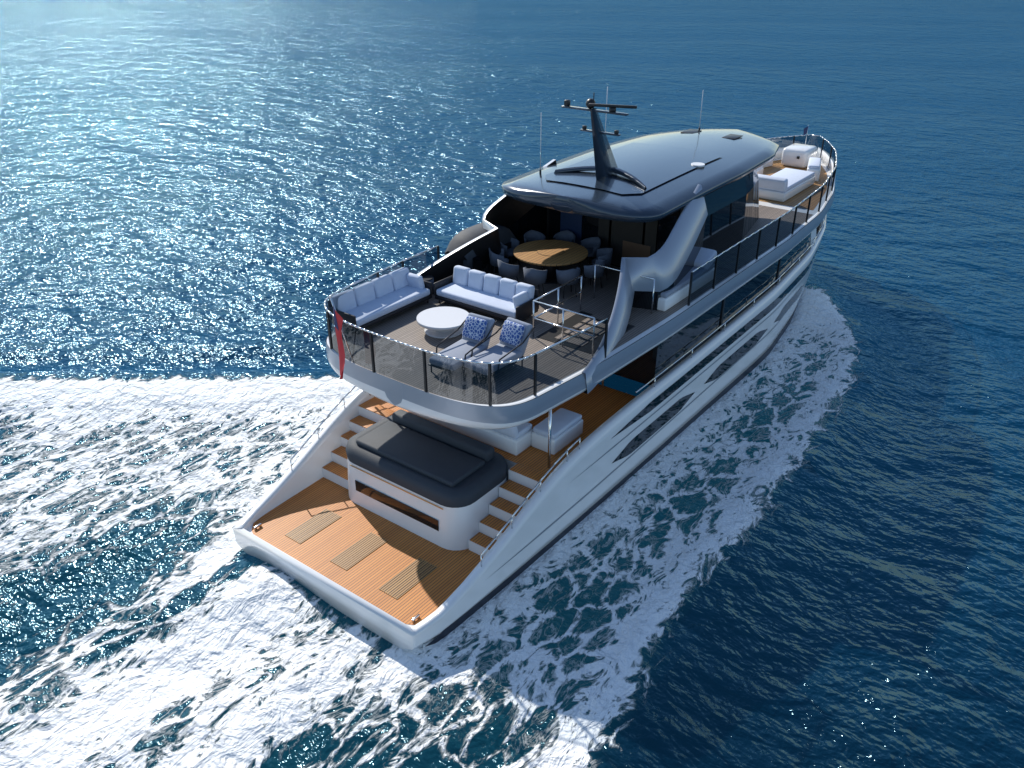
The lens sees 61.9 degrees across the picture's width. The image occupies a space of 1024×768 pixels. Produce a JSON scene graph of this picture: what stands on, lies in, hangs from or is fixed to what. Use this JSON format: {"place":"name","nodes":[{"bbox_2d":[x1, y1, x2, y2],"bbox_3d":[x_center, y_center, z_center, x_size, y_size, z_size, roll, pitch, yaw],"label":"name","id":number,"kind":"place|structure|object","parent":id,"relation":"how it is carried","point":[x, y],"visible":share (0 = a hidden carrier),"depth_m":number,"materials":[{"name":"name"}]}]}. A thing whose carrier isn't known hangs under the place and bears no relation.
{"place":"outdoors","nodes":[
{"label":"outdoors","id":0,"kind":"place"},
{"bbox_2d":[0,0,1023,767],"bbox_3d":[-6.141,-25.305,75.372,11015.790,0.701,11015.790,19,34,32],"label":"sea","id":1,"kind":"structure","parent":0,"point":[800,544],"depth_m":26.57,"materials":[{"name":"blue liquid"}]},
{"bbox_2d":[233,217,825,649],"bbox_3d":[4.464,-1.723,28.630,6.710,3.748,29.100,19,34,32],"label":"hull","id":2,"kind":"object","parent":1,"relation":"in","point":[553,497],"visible":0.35,"depth_m":20.81,"materials":[{"name":"white paint"}]},
{"bbox_2d":[246,384,635,626],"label":"decks","id":3,"kind":"object","parent":2,"relation":"on","point":[366,578],"visible":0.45,"depth_m":19.94,"materials":[{"name":"brown wood"}]},
{"bbox_2d":[254,509,437,622],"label":"platform gratings","id":4,"kind":"object","parent":3,"relation":"on","point":[406,579],"visible":1,"depth_m":19.46,"materials":[{"name":"brown wood"}]},
{"bbox_2d":[346,410,507,550],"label":"sun lounger","id":5,"kind":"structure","parent":3,"relation":"on","point":[434,483],"depth_m":20.02,"materials":[{"name":"white paint"}]},
{"bbox_2d":[322,400,548,556],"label":"stairs","id":6,"kind":"structure","parent":3,"relation":"on","point":[517,487],"depth_m":19.91,"materials":[{"name":"brown wood"}]},
{"bbox_2d":[407,408,582,455],"bbox_3d":[-0.793,0.492,21.907,5.000,0.948,1.970,19,34,32],"label":"cockpit sofa","id":7,"kind":"object","parent":3,"relation":"on","point":[567,428],"visible":0.45,"depth_m":20.77,"materials":[{"name":"white fabric"}]},
{"bbox_2d":[601,229,815,387],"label":"saloon frames","id":8,"kind":"structure","parent":3,"relation":"on","point":[813,234],"depth_m":28.03,"materials":[{"name":"black metal"}]},
{"bbox_2d":[290,215,825,566],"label":"handrails","id":9,"kind":"object","parent":2,"relation":"on","point":[548,465],"visible":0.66,"depth_m":21.38,"materials":[{"name":"silver metal"}]},
{"bbox_2d":[326,159,834,428],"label":"upper deck","id":10,"kind":"structure","parent":2,"relation":"on","point":[406,328],"depth_m":21.26,"materials":[{"name":"silver metal"}]},
{"bbox_2d":[329,295,352,378],"bbox_3d":[-3.769,-1.027,18.958,0.346,2.110,0.751,2,28,4],"label":"ensign","id":11,"kind":"object","parent":10,"relation":"on","point":[338,320],"visible":0.98,"depth_m":18.82,"materials":[{"name":"red fabric"}]},
{"bbox_2d":[336,267,432,328],"bbox_3d":[-3.325,-2.167,21.782,0.965,0.853,2.800,19,34,32],"label":"sofa","id":12,"kind":"object","parent":10,"relation":"on","point":[378,299],"visible":0.86,"depth_m":21.72,"materials":[{"name":"grey fabric"}]},
{"bbox_2d":[422,275,433,293],"bbox_3d":[-2.386,-2.686,23.186,0.540,0.450,0.540,19,34,32],"label":"side table","id":13,"kind":"object","parent":10,"relation":"on","point":[429,278],"visible":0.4,"depth_m":23.07,"materials":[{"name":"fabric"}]},
{"bbox_2d":[416,307,468,338],"bbox_3d":[-1.681,-1.486,21.025,1.320,0.360,1.320,19,34,32],"label":"coffee table","id":14,"kind":"object","parent":10,"relation":"on","point":[441,322],"visible":0.88,"depth_m":20.86,"materials":[{"name":"white"}]},
{"bbox_2d":[324,245,607,405],"bbox_3d":[-1.083,-1.540,20.451,6.455,1.004,5.299,19,34,32],"label":"balustrade","id":15,"kind":"object","parent":10,"relation":"on","point":[512,381],"visible":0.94,"depth_m":18.30,"materials":[{"name":"clear glass"}]},
{"bbox_2d":[436,313,496,361],"bbox_3d":[-1.108,-0.886,19.282,0.836,0.937,1.633,18,33,30],"label":"lounge chair","id":16,"kind":"object","parent":10,"relation":"on","point":[477,330],"visible":0.74,"depth_m":19.41,"materials":[{"name":"blue"}]},
{"bbox_2d":[445,223,516,271],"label":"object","id":17,"kind":"object","parent":10,"relation":"on","point":[467,235],"visible":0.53,"depth_m":24.09,"materials":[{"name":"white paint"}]},
{"bbox_2d":[433,265,538,320],"bbox_3d":[-0.684,-2.325,22.078,2.750,0.853,0.965,19,34,32],"label":"sofa","id":18,"kind":"object","parent":10,"relation":"on","point":[487,294],"visible":0.93,"depth_m":21.95,"materials":[{"name":"grey fabric"}]},
{"bbox_2d":[488,248,508,274],"bbox_3d":[-0.373,-3.442,24.174,0.580,0.862,0.660,0,28,1],"label":"dining chair","id":19,"kind":"object","parent":10,"relation":"on","point":[493,257],"visible":0.66,"depth_m":23.91,"materials":[{"name":"fabric"}]},
{"bbox_2d":[467,317,534,364],"bbox_3d":[-0.293,-0.774,19.072,0.836,0.937,1.633,22,35,35],"label":"lounge chair","id":20,"kind":"object","parent":10,"relation":"on","point":[515,334],"visible":0.77,"depth_m":19.16,"materials":[{"name":"blue"}]},
{"bbox_2d":[497,259,518,281],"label":"dining chair","id":21,"kind":"object","parent":10,"relation":"on","point":[506,270],"visible":0.79,"depth_m":23.13,"materials":[{"name":"fabric"}]},
{"bbox_2d":[500,238,519,265],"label":"dining chair","id":22,"kind":"object","parent":10,"relation":"on","point":[514,244],"visible":0.54,"depth_m":24.80,"materials":[{"name":"fabric"}]},
{"bbox_2d":[524,230,545,242],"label":"dining chair","id":23,"kind":"object","parent":10,"relation":"on","point":[531,235],"visible":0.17,"depth_m":25.42,"materials":[{"name":"fabric"}]},
{"bbox_2d":[523,267,547,296],"bbox_3d":[0.612,-2.782,22.933,0.660,0.862,0.580,9,29,17],"label":"dining chair","id":24,"kind":"object","parent":10,"relation":"on","point":[532,276],"visible":0.9,"depth_m":22.67,"materials":[{"name":"fabric"}]},
{"bbox_2d":[513,240,587,283],"bbox_3d":[1.087,-3.392,24.172,2.100,0.772,2.100,19,34,32],"label":"dining table","id":25,"kind":"object","parent":10,"relation":"on","point":[550,256],"visible":0.9,"depth_m":23.94,"materials":[{"name":"brown wood"}]},
{"bbox_2d":[417,159,707,393],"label":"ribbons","id":26,"kind":"object","parent":10,"relation":"on","point":[668,265],"visible":0.62,"depth_m":22.50,"materials":[{"name":"silver metal"}]},
{"bbox_2d":[553,230,575,242],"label":"dining chair","id":27,"kind":"object","parent":10,"relation":"on","point":[567,235],"visible":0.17,"depth_m":25.40,"materials":[{"name":"fabric"}]},
{"bbox_2d":[556,267,580,297],"bbox_3d":[1.514,-2.775,22.919,0.660,0.862,0.580,-8,29,-15],"label":"dining chair","id":28,"kind":"object","parent":10,"relation":"on","point":[564,276],"visible":0.94,"depth_m":22.65,"materials":[{"name":"fabric"}]},
{"bbox_2d":[579,237,600,266],"bbox_3d":[2.283,-3.823,24.891,0.580,0.862,0.660,-18,33,-30],"label":"dining chair","id":29,"kind":"object","parent":10,"relation":"on","point":[591,245],"visible":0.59,"depth_m":24.92,"materials":[{"name":"fabric"}]},
{"bbox_2d":[532,264,654,342],"bbox_3d":[2.039,-1.908,21.170,1.890,0.970,3.040,19,34,32],"label":"stair railing","id":30,"kind":"object","parent":10,"relation":"on","point":[573,325],"visible":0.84,"depth_m":21.23,"materials":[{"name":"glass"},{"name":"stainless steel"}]},
{"bbox_2d":[582,259,605,288],"bbox_3d":[2.253,-3.018,23.376,0.580,0.862,0.660,19,34,32],"label":"dining chair","id":31,"kind":"object","parent":10,"relation":"on","point":[589,270],"visible":0.83,"depth_m":23.12,"materials":[{"name":"fabric"}]},
{"bbox_2d":[592,248,612,279],"bbox_3d":[2.547,-3.418,24.129,0.580,0.862,0.660,0,28,1],"label":"dining chair","id":32,"kind":"object","parent":10,"relation":"on","point":[604,253],"visible":0.67,"depth_m":24.05,"materials":[{"name":"fabric"}]},
{"bbox_2d":[549,170,758,266],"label":"windows","id":33,"kind":"structure","parent":10,"relation":"on","point":[733,214],"depth_m":25.80,"materials":[{"name":"black glass"}]},
{"bbox_2d":[546,208,683,265],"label":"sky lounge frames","id":34,"kind":"structure","parent":33,"relation":"attached to","point":[628,239],"depth_m":24.64,"materials":[{"name":"black metal"}]},
{"bbox_2d":[501,129,779,222],"bbox_3d":[4.615,-6.788,26.162,5.157,0.570,10.998,19,34,32],"label":"hardtop","id":35,"kind":"object","parent":33,"relation":"on","point":[746,153],"visible":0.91,"depth_m":23.55,"materials":[{"name":"paint"}]},
{"bbox_2d":[554,93,645,188],"bbox_3d":[2.377,-6.613,22.906,1.947,2.430,2.362,-7,29,-13],"label":"mast","id":36,"kind":"object","parent":35,"relation":"on","point":[605,163],"visible":1,"depth_m":22.94,"materials":[{"name":"metal"}]},
{"bbox_2d":[539,87,703,173],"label":"antennas","id":37,"kind":"object","parent":35,"relation":"on","point":[605,129],"visible":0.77,"depth_m":24.12,"materials":[{"name":"white"}]},
{"bbox_2d":[657,247,716,310],"bbox_3d":[4.549,-2.929,23.222,0.850,0.846,3.080,19,34,32],"label":"side bench","id":38,"kind":"object","parent":10,"relation":"on","point":[673,296],"visible":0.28,"depth_m":22.67,"materials":[{"name":"white fabric"}]},
{"bbox_2d":[687,134,836,305],"bbox_3d":[7.563,-6.879,30.546,6.650,0.954,18.449,19,34,32],"label":"balustrade","id":39,"kind":"object","parent":10,"relation":"on","point":[709,275],"visible":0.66,"depth_m":25.97,"materials":[{"name":"clear glass"}]},
{"bbox_2d":[756,157,820,201],"bbox_3d":[10.057,-8.380,33.496,3.350,0.836,5.152,19,34,32],"label":"foredeck lounge","id":40,"kind":"object","parent":10,"relation":"on","point":[784,184],"visible":0.38,"depth_m":31.81,"materials":[{"name":"white fabric"}]},
{"bbox_2d":[774,125,835,187],"bbox_3d":[11.776,-9.767,35.342,4.940,1.550,4.400,19,34,32],"label":"seating","id":41,"kind":"object","parent":10,"relation":"on","point":[796,155],"visible":0.73,"depth_m":35.52,"materials":[{"name":"white"}]},
{"bbox_2d":[614,213,819,384],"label":"side windows","id":42,"kind":"structure","parent":2,"relation":"on","point":[648,366],"depth_m":24.23,"materials":[{"name":"black glass"}]},
{"bbox_2d":[425,242,820,646],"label":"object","id":43,"kind":"structure","parent":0,"point":[649,431],"depth_m":23.84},
{"bbox_2d":[545,129,742,193],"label":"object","id":44,"kind":"object","parent":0,"point":[649,166],"visible":0.92,"depth_m":24.60,"materials":[{"name":"grey glass"}]}
]}

